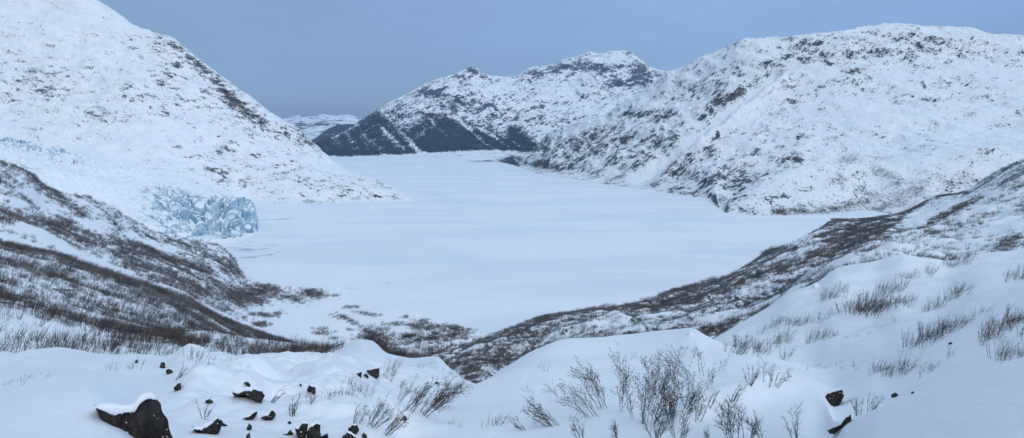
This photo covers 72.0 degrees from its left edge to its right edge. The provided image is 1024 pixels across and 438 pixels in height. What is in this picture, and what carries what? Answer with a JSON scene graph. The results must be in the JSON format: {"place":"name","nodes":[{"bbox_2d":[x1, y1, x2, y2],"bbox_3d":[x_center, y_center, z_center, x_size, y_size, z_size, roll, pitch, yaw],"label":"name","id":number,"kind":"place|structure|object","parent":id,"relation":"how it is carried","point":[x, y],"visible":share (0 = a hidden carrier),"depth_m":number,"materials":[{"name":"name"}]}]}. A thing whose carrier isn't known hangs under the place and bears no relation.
{"place":"outdoors","nodes":[
{"label":"outdoors","id":0,"kind":"place"},
{"bbox_2d":[0,136,277,244],"bbox_3d":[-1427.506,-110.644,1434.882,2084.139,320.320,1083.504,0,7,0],"label":"glacier","id":1,"kind":"object","parent":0,"point":[163,205],"visible":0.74,"depth_m":1349.64,"materials":[{"name":"ice"}]},
{"bbox_2d":[0,0,413,204],"bbox_3d":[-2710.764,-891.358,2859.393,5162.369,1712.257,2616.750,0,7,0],"label":"mountain","id":2,"kind":"structure","parent":0,"point":[95,79],"depth_m":2131.68,"materials":[{"name":"white snow"}]},
{"bbox_2d":[0,163,483,384],"bbox_3d":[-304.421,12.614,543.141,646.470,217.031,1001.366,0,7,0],"label":"hillside","id":3,"kind":"structure","parent":0,"point":[320,310],"depth_m":519.32,"materials":[{"name":"white snow"}]},
{"bbox_2d":[0,255,427,357],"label":"brush","id":4,"kind":"object","parent":3,"relation":"on","point":[109,325],"visible":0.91,"depth_m":130.62,"materials":[{"name":"brown plant"}]},
{"bbox_2d":[0,160,480,356],"bbox_3d":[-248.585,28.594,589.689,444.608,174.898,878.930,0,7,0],"label":"brush","id":5,"kind":"object","parent":3,"relation":"on","point":[232,295],"visible":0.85,"depth_m":536.56,"materials":[{"name":"brown plant"}]},
{"bbox_2d":[283,114,363,139],"bbox_3d":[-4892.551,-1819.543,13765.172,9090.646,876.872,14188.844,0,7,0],"label":"mountain","id":6,"kind":"structure","parent":0,"point":[311,128],"depth_m":15105.49,"materials":[{"name":"white snow"}]},
{"bbox_2d":[311,124,352,142],"bbox_3d":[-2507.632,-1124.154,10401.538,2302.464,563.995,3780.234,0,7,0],"label":"hill","id":7,"kind":"structure","parent":0,"point":[332,131],"depth_m":10092.65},
{"bbox_2d":[322,50,666,157],"bbox_3d":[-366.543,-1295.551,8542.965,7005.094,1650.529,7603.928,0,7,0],"label":"mountain","id":8,"kind":"structure","parent":0,"point":[538,103],"depth_m":7788.06,"materials":[{"name":"white snow"}]},
{"bbox_2d":[315,110,539,156],"bbox_3d":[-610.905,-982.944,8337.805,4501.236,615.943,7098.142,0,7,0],"label":"forest","id":9,"kind":"object","parent":8,"relation":"on","point":[352,134],"visible":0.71,"depth_m":6863.55,"materials":[{"name":"plant"}]},
{"bbox_2d":[0,248,1023,437],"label":"ground","id":10,"kind":"structure","parent":0,"point":[969,389],"depth_m":20.07,"materials":[{"name":"white snow"}]},
{"bbox_2d":[94,392,172,437],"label":"boulder","id":11,"kind":"object","parent":10,"relation":"on","point":[142,416],"visible":0.98,"depth_m":6.84,"materials":[{"name":"grey stone"}]},
{"bbox_2d":[174,382,180,390],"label":"boulder","id":12,"kind":"object","parent":10,"relation":"on","point":[177,386],"visible":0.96,"depth_m":17.66,"materials":[{"name":"grey stone"}]},
{"bbox_2d":[175,364,187,380],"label":"shrub","id":13,"kind":"object","parent":10,"relation":"on","point":[181,373],"visible":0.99,"depth_m":19.57,"materials":[{"name":"plant"}]},
{"bbox_2d":[194,398,211,419],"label":"shrub","id":14,"kind":"object","parent":10,"relation":"on","point":[205,410],"visible":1,"depth_m":13.70,"materials":[{"name":"brown plant"}]},
{"bbox_2d":[192,417,220,434],"bbox_3d":[-5.443,3.778,12.572,0.460,0.750,0.853,-3,7,-24],"label":"boulder","id":15,"kind":"object","parent":10,"relation":"on","point":[213,426],"visible":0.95,"depth_m":12.22,"materials":[{"name":"grey stone"}]},
{"bbox_2d":[205,398,212,403],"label":"boulder","id":16,"kind":"object","parent":10,"relation":"on","point":[208,400],"visible":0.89,"depth_m":14.29,"materials":[{"name":"grey stone"}]},
{"bbox_2d":[232,386,264,402],"bbox_3d":[-5.675,3.855,15.191,0.647,0.765,0.873,-3,7,-21],"label":"boulder","id":17,"kind":"object","parent":10,"relation":"on","point":[255,394],"visible":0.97,"depth_m":14.83,"materials":[{"name":"grey stone"}]},
{"bbox_2d":[244,410,257,419],"bbox_3d":[-5.221,3.966,14.084,0.264,0.444,0.530,-3,7,-21],"label":"boulder","id":18,"kind":"object","parent":10,"relation":"on","point":[252,415],"visible":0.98,"depth_m":13.85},
{"bbox_2d":[261,409,275,420],"bbox_3d":[-4.962,4.028,14.362,0.279,0.492,0.532,-2,7,-20],"label":"boulder","id":19,"kind":"object","parent":10,"relation":"on","point":[271,415],"visible":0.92,"depth_m":14.12,"materials":[{"name":"grey stone"}]},
{"bbox_2d":[271,385,286,402],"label":"shrub","id":20,"kind":"object","parent":10,"relation":"on","point":[273,401],"visible":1,"depth_m":15.35,"materials":[{"name":"plant"}]},
{"bbox_2d":[288,395,300,416],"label":"shrub","id":21,"kind":"object","parent":10,"relation":"on","point":[294,410],"visible":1,"depth_m":14.43,"materials":[{"name":"brown plant"}]},
{"bbox_2d":[295,421,307,437],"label":"boulder","id":22,"kind":"object","parent":10,"relation":"on","point":[301,429],"visible":1,"depth_m":12.75,"materials":[{"name":"grey stone"}]},
{"bbox_2d":[305,392,316,403],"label":"shrub","id":23,"kind":"object","parent":10,"relation":"on","point":[311,402],"visible":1,"depth_m":15.04,"materials":[{"name":"brown plant"}]},
{"bbox_2d":[307,385,315,394],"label":"boulder","id":24,"kind":"object","parent":10,"relation":"on","point":[312,388],"visible":0.94,"depth_m":18.18,"materials":[{"name":"grey stone"}]},
{"bbox_2d":[306,421,320,437],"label":"boulder","id":25,"kind":"object","parent":10,"relation":"on","point":[313,430],"visible":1,"depth_m":12.74,"materials":[{"name":"grey stone"}]},
{"bbox_2d":[342,431,357,437],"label":"boulder","id":26,"kind":"object","parent":10,"relation":"on","point":[348,434],"visible":1,"depth_m":13.11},
{"bbox_2d":[348,424,358,433],"bbox_3d":[-3.112,4.173,13.835,0.212,0.564,0.626,-2,7,-13],"label":"boulder","id":27,"kind":"object","parent":10,"relation":"on","point":[353,428],"visible":0.89,"depth_m":13.53,"materials":[{"name":"grey stone"}]},
{"bbox_2d":[353,403,369,423],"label":"shrub","id":28,"kind":"object","parent":10,"relation":"on","point":[356,414],"visible":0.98,"depth_m":14.24,"materials":[{"name":"plant"}]},
{"bbox_2d":[366,367,379,378],"bbox_3d":[-7.258,8.098,36.812,0.702,1.044,0.978,-1,7,-11],"label":"boulder","id":29,"kind":"object","parent":10,"relation":"on","point":[374,373],"visible":0.93,"depth_m":36.37,"materials":[{"name":"grey stone"}]},
{"bbox_2d":[366,396,392,428],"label":"shrub","id":30,"kind":"object","parent":10,"relation":"on","point":[376,414],"visible":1,"depth_m":14.11,"materials":[{"name":"brown plant"}]},
{"bbox_2d":[384,408,409,435],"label":"shrub","id":31,"kind":"object","parent":10,"relation":"on","point":[398,423],"visible":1,"depth_m":14.16,"materials":[{"name":"plant"}]},
{"bbox_2d":[398,374,418,400],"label":"shrub","id":32,"kind":"object","parent":10,"relation":"on","point":[406,389],"visible":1,"depth_m":26.53,"materials":[{"name":"plant"}]},
{"bbox_2d":[407,378,437,411],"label":"shrub","id":33,"kind":"object","parent":10,"relation":"on","point":[418,396],"visible":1,"depth_m":15.53,"materials":[{"name":"brown plant"}]},
{"bbox_2d":[420,367,466,416],"bbox_3d":[-1.574,3.979,16.049,1.022,1.077,0.931,-5,8,-34],"label":"shrub","id":34,"kind":"object","parent":10,"relation":"on","point":[434,402],"visible":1,"depth_m":16.00,"materials":[{"name":"plant"}]},
{"bbox_2d":[432,381,470,407],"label":"shrub","id":35,"kind":"object","parent":10,"relation":"on","point":[443,393],"visible":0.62,"depth_m":18.27,"materials":[{"name":"plant"}]},
{"bbox_2d":[445,370,468,396],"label":"shrub","id":36,"kind":"object","parent":10,"relation":"on","point":[458,385],"visible":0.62,"depth_m":35.01,"materials":[{"name":"plant"}]},
{"bbox_2d":[505,416,525,430],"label":"shrub","id":37,"kind":"object","parent":10,"relation":"on","point":[514,422],"visible":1,"depth_m":14.66,"materials":[{"name":"plant"}]},
{"bbox_2d":[521,385,558,426],"bbox_3d":[0.625,4.021,15.001,0.888,0.997,0.595,0,7,0],"label":"shrub","id":38,"kind":"object","parent":10,"relation":"on","point":[541,414],"visible":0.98,"depth_m":15.01,"materials":[{"name":"brown plant"}]},
{"bbox_2d":[540,379,598,416],"bbox_3d":[1.330,4.119,15.989,1.334,1.051,0.903,-4,8,-33],"label":"shrub","id":39,"kind":"object","parent":10,"relation":"on","point":[584,402],"visible":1,"depth_m":16.08,"materials":[{"name":"brown plant"}]},
{"bbox_2d":[569,414,585,437],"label":"shrub","id":40,"kind":"object","parent":10,"relation":"on","point":[575,429],"visible":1,"depth_m":13.48,"materials":[{"name":"plant"}]},
{"bbox_2d":[568,356,607,408],"bbox_3d":[1.896,4.014,17.316,0.995,1.520,1.105,3,7,21],"label":"shrub","id":41,"kind":"object","parent":10,"relation":"on","point":[596,385],"visible":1,"depth_m":17.20,"materials":[{"name":"plant"}]},
{"bbox_2d":[609,420,618,437],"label":"shrub","id":42,"kind":"object","parent":10,"relation":"on","point":[614,426],"visible":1,"depth_m":13.47,"materials":[{"name":"plant"}]},
{"bbox_2d":[606,343,636,411],"bbox_3d":[2.585,3.839,16.828,0.711,1.832,0.996,0,7,0],"label":"shrub","id":43,"kind":"object","parent":10,"relation":"on","point":[625,379],"visible":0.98,"depth_m":16.76,"materials":[{"name":"plant"}]},
{"bbox_2d":[623,386,635,419],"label":"shrub","id":44,"kind":"object","parent":10,"relation":"on","point":[629,399],"visible":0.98,"depth_m":15.70,"materials":[{"name":"brown plant"}]},
{"bbox_2d":[638,411,673,437],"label":"shrub","id":45,"kind":"object","parent":10,"relation":"on","point":[658,430],"visible":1,"depth_m":13.36,"materials":[{"name":"plant"}]},
{"bbox_2d":[628,352,685,424],"bbox_3d":[3.068,3.678,15.226,1.206,1.753,1.231,-5,9,-39],"label":"shrub","id":46,"kind":"object","parent":10,"relation":"on","point":[650,399],"visible":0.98,"depth_m":15.20,"materials":[{"name":"plant"}]},
{"bbox_2d":[651,368,670,395],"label":"shrub","id":47,"kind":"object","parent":10,"relation":"on","point":[656,380],"visible":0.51,"depth_m":19.13,"materials":[{"name":"plant"}]},
{"bbox_2d":[657,349,674,376],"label":"shrub","id":48,"kind":"object","parent":10,"relation":"on","point":[665,362],"visible":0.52,"depth_m":22.10,"materials":[{"name":"plant"}]},
{"bbox_2d":[643,350,693,422],"bbox_3d":[3.288,3.689,14.940,0.962,1.663,1.197,0,7,0],"label":"shrub","id":49,"kind":"object","parent":10,"relation":"on","point":[668,394],"visible":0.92,"depth_m":15.10,"materials":[{"name":"plant"}]},
{"bbox_2d":[660,345,695,383],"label":"shrub","id":50,"kind":"object","parent":10,"relation":"on","point":[686,371],"visible":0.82,"depth_m":21.06,"materials":[{"name":"plant"}]},
{"bbox_2d":[669,415,690,437],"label":"shrub","id":51,"kind":"object","parent":10,"relation":"on","point":[686,432],"visible":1,"depth_m":13.26,"materials":[{"name":"plant"}]},
{"bbox_2d":[679,373,697,403],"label":"shrub","id":52,"kind":"object","parent":10,"relation":"on","point":[688,388],"visible":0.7,"depth_m":15.71,"materials":[{"name":"plant"}]},
{"bbox_2d":[667,370,716,426],"bbox_3d":[3.635,3.690,14.300,0.996,1.303,0.715,0,7,0],"label":"shrub","id":53,"kind":"object","parent":10,"relation":"on","point":[690,410],"visible":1,"depth_m":14.38,"materials":[{"name":"brown plant"}]},
{"bbox_2d":[695,349,705,375],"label":"shrub","id":54,"kind":"object","parent":10,"relation":"on","point":[698,355],"visible":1,"depth_m":22.96,"materials":[{"name":"plant"}]},
{"bbox_2d":[690,384,717,421],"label":"shrub","id":55,"kind":"object","parent":10,"relation":"on","point":[701,406],"visible":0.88,"depth_m":14.97,"materials":[{"name":"brown plant"}]},
{"bbox_2d":[702,426,710,437],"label":"shrub","id":56,"kind":"object","parent":10,"relation":"on","point":[706,434],"visible":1,"depth_m":13.00,"materials":[{"name":"plant"}]},
{"bbox_2d":[713,397,742,437],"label":"shrub","id":57,"kind":"object","parent":10,"relation":"on","point":[730,421],"visible":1,"depth_m":12.92,"materials":[{"name":"plant"}]},
{"bbox_2d":[723,340,745,354],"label":"shrub","id":58,"kind":"object","parent":10,"relation":"on","point":[733,347],"visible":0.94,"depth_m":31.89,"materials":[{"name":"grey plant"}]},
{"bbox_2d":[731,384,744,403],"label":"shrub","id":59,"kind":"object","parent":10,"relation":"on","point":[736,395],"visible":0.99,"depth_m":16.06,"materials":[{"name":"plant"}]},
{"bbox_2d":[732,343,748,354],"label":"shrub","id":60,"kind":"object","parent":10,"relation":"on","point":[739,348],"visible":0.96,"depth_m":31.74,"materials":[{"name":"grey plant"}]},
{"bbox_2d":[733,333,752,346],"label":"shrub","id":61,"kind":"object","parent":10,"relation":"on","point":[738,340],"visible":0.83,"depth_m":58.86,"materials":[{"name":"grey plant"}]},
{"bbox_2d":[735,405,762,437],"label":"shrub","id":62,"kind":"object","parent":10,"relation":"on","point":[758,421],"visible":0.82,"depth_m":12.89,"materials":[{"name":"plant"}]},
{"bbox_2d":[741,362,759,385],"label":"shrub","id":63,"kind":"object","parent":10,"relation":"on","point":[754,376],"visible":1,"depth_m":17.17,"materials":[{"name":"plant"}]},
{"bbox_2d":[741,417,766,436],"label":"shrub","id":64,"kind":"object","parent":10,"relation":"on","point":[752,427],"visible":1,"depth_m":12.55,"materials":[{"name":"plant"}]},
{"bbox_2d":[758,356,775,386],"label":"shrub","id":65,"kind":"object","parent":10,"relation":"on","point":[770,375],"visible":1,"depth_m":17.87,"materials":[{"name":"plant"}]},
{"bbox_2d":[774,366,793,387],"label":"shrub","id":66,"kind":"object","parent":10,"relation":"on","point":[783,376],"visible":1,"depth_m":18.25,"materials":[{"name":"plant"}]},
{"bbox_2d":[779,402,804,437],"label":"shrub","id":67,"kind":"object","parent":10,"relation":"on","point":[795,429],"visible":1,"depth_m":11.47,"materials":[{"name":"plant"}]},
{"bbox_2d":[824,388,843,405],"bbox_3d":[9.529,5.386,21.186,0.801,1.021,0.989,3,7,25],"label":"boulder","id":68,"kind":"object","parent":10,"relation":"on","point":[834,396],"visible":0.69,"depth_m":20.70,"materials":[{"name":"grey stone"}]},
{"bbox_2d":[827,414,851,433],"bbox_3d":[4.897,3.073,10.537,0.313,0.543,0.521,3,8,26],"label":"boulder","id":69,"kind":"object","parent":10,"relation":"on","point":[847,419],"visible":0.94,"depth_m":10.31,"materials":[{"name":"black stone"}]},
{"bbox_2d":[835,295,876,311],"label":"shrub","id":70,"kind":"object","parent":10,"relation":"on","point":[854,304],"visible":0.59,"depth_m":61.10,"materials":[{"name":"plant"}]},
{"bbox_2d":[850,398,863,415],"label":"shrub","id":71,"kind":"object","parent":10,"relation":"on","point":[854,406],"visible":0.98,"depth_m":15.21,"materials":[{"name":"brown plant"}]},
{"bbox_2d":[833,290,887,313],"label":"shrub","id":72,"kind":"object","parent":10,"relation":"on","point":[857,304],"visible":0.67,"depth_m":59.36,"materials":[{"name":"plant"}]},
{"bbox_2d":[851,296,877,314],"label":"shrub","id":73,"kind":"object","parent":10,"relation":"on","point":[861,306],"visible":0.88,"depth_m":58.48,"materials":[{"name":"plant"}]},
{"bbox_2d":[847,293,896,313],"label":"shrub","id":74,"kind":"object","parent":10,"relation":"on","point":[866,304],"visible":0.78,"depth_m":57.77,"materials":[{"name":"brown plant"}]},
{"bbox_2d":[857,295,890,317],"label":"shrub","id":75,"kind":"object","parent":10,"relation":"on","point":[873,307],"visible":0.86,"depth_m":56.62,"materials":[{"name":"brown plant"}]},
{"bbox_2d":[867,393,883,411],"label":"shrub","id":76,"kind":"object","parent":10,"relation":"on","point":[873,402],"visible":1,"depth_m":15.63,"materials":[{"name":"brown plant"}]},
{"bbox_2d":[863,288,889,311],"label":"shrub","id":77,"kind":"object","parent":10,"relation":"on","point":[872,299],"visible":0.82,"depth_m":58.23,"materials":[{"name":"plant"}]},
{"bbox_2d":[865,295,898,318],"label":"shrub","id":78,"kind":"object","parent":10,"relation":"on","point":[876,308],"visible":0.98,"depth_m":56.14,"materials":[{"name":"plant"}]},
{"bbox_2d":[866,289,901,308],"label":"shrub","id":79,"kind":"object","parent":10,"relation":"on","point":[882,297],"visible":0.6,"depth_m":59.85,"materials":[{"name":"plant"}]},
{"bbox_2d":[901,327,923,347],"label":"shrub","id":80,"kind":"object","parent":10,"relation":"on","point":[910,340],"visible":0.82,"depth_m":26.29,"materials":[{"name":"grey plant"}]},
{"bbox_2d":[900,352,926,374],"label":"shrub","id":81,"kind":"object","parent":10,"relation":"on","point":[908,365],"visible":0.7,"depth_m":21.15,"materials":[{"name":"grey plant"}]},
{"bbox_2d":[916,319,936,343],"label":"shrub","id":82,"kind":"object","parent":10,"relation":"on","point":[926,333],"visible":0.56,"depth_m":26.19,"materials":[{"name":"grey plant"}]},
{"bbox_2d":[913,327,947,347],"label":"shrub","id":83,"kind":"object","parent":10,"relation":"on","point":[928,338],"visible":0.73,"depth_m":24.25,"materials":[{"name":"grey plant"}]},
{"bbox_2d":[917,315,944,335],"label":"shrub","id":84,"kind":"object","parent":10,"relation":"on","point":[919,327],"visible":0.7,"depth_m":26.32,"materials":[{"name":"grey plant"}]},
{"bbox_2d":[922,325,950,339],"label":"shrub","id":85,"kind":"object","parent":10,"relation":"on","point":[936,335],"visible":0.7,"depth_m":24.59,"materials":[{"name":"plant"}]},
{"bbox_2d":[935,312,968,338],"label":"shrub","id":86,"kind":"object","parent":10,"relation":"on","point":[946,326],"visible":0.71,"depth_m":24.82,"materials":[{"name":"plant"}]},
{"bbox_2d":[939,313,970,333],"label":"shrub","id":87,"kind":"object","parent":10,"relation":"on","point":[955,326],"visible":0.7,"depth_m":24.17,"materials":[{"name":"brown plant"}]},
{"bbox_2d":[943,285,967,299],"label":"shrub","id":88,"kind":"object","parent":10,"relation":"on","point":[952,295],"visible":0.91,"depth_m":54.37,"materials":[{"name":"grey plant"}]},
{"bbox_2d":[978,321,1002,341],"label":"shrub","id":89,"kind":"object","parent":10,"relation":"on","point":[987,332],"visible":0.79,"depth_m":19.68,"materials":[{"name":"grey plant"}]},
{"bbox_2d":[978,323,1007,345],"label":"shrub","id":90,"kind":"object","parent":10,"relation":"on","point":[989,337],"visible":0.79,"depth_m":18.88,"materials":[{"name":"grey plant"}]},
{"bbox_2d":[981,315,1009,338],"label":"shrub","id":91,"kind":"object","parent":10,"relation":"on","point":[992,327],"visible":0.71,"depth_m":20.03,"materials":[{"name":"plant"}]},
{"bbox_2d":[984,333,1017,358],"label":"shrub","id":92,"kind":"object","parent":10,"relation":"on","point":[999,348],"visible":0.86,"depth_m":16.26,"materials":[{"name":"grey plant"}]},
{"bbox_2d":[986,314,1018,335],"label":"shrub","id":93,"kind":"object","parent":10,"relation":"on","point":[989,326],"visible":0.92,"depth_m":19.46,"materials":[{"name":"brown plant"}]},
{"bbox_2d":[991,308,1020,330],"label":"shrub","id":94,"kind":"object","parent":10,"relation":"on","point":[1001,322],"visible":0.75,"depth_m":20.27,"materials":[{"name":"brown plant"}]},
{"bbox_2d":[995,343,1019,360],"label":"shrub","id":95,"kind":"object","parent":10,"relation":"on","point":[1008,352],"visible":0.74,"depth_m":15.49,"materials":[{"name":"grey plant"}]},
{"bbox_2d":[997,339,1023,359],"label":"shrub","id":96,"kind":"object","parent":10,"relation":"on","point":[1007,350],"visible":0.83,"depth_m":15.46,"materials":[{"name":"plant"}]},
{"bbox_2d":[1001,307,1022,324],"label":"shrub","id":97,"kind":"object","parent":10,"relation":"on","point":[1012,319],"visible":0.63,"depth_m":20.57,"materials":[{"name":"brown plant"}]},
{"bbox_2d":[194,156,889,341],"bbox_3d":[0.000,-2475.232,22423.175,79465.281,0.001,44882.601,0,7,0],"label":"lake","id":98,"kind":"structure","parent":0,"point":[480,246],"depth_m":1205.13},
{"bbox_2d":[98,0,1023,118],"label":"sky","id":99,"kind":"structure","parent":0,"point":[311,58],"materials":[{"name":"blue"}]},
{"bbox_2d":[320,159,1023,383],"bbox_3d":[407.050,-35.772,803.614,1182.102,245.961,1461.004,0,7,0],"label":"hillside","id":100,"kind":"structure","parent":0,"point":[998,227],"depth_m":409.81,"materials":[{"name":"white snow"}]},
{"bbox_2d":[390,158,1023,382],"bbox_3d":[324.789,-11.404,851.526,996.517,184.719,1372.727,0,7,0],"label":"brush","id":101,"kind":"object","parent":100,"relation":"on","point":[539,320],"visible":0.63,"depth_m":521.92,"materials":[{"name":"brown plant"}]},
{"bbox_2d":[469,23,1023,215],"bbox_3d":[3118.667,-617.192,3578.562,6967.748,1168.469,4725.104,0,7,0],"label":"mountain","id":102,"kind":"structure","parent":0,"point":[752,126],"depth_m":2662.19,"materials":[{"name":"white snow"}]},
{"bbox_2d":[749,153,979,215],"bbox_3d":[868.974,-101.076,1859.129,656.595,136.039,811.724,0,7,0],"label":"brush","id":103,"kind":"object","parent":102,"relation":"on","point":[879,209],"visible":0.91,"depth_m":1740.02,"materials":[{"name":"grey plant"}]}
]}

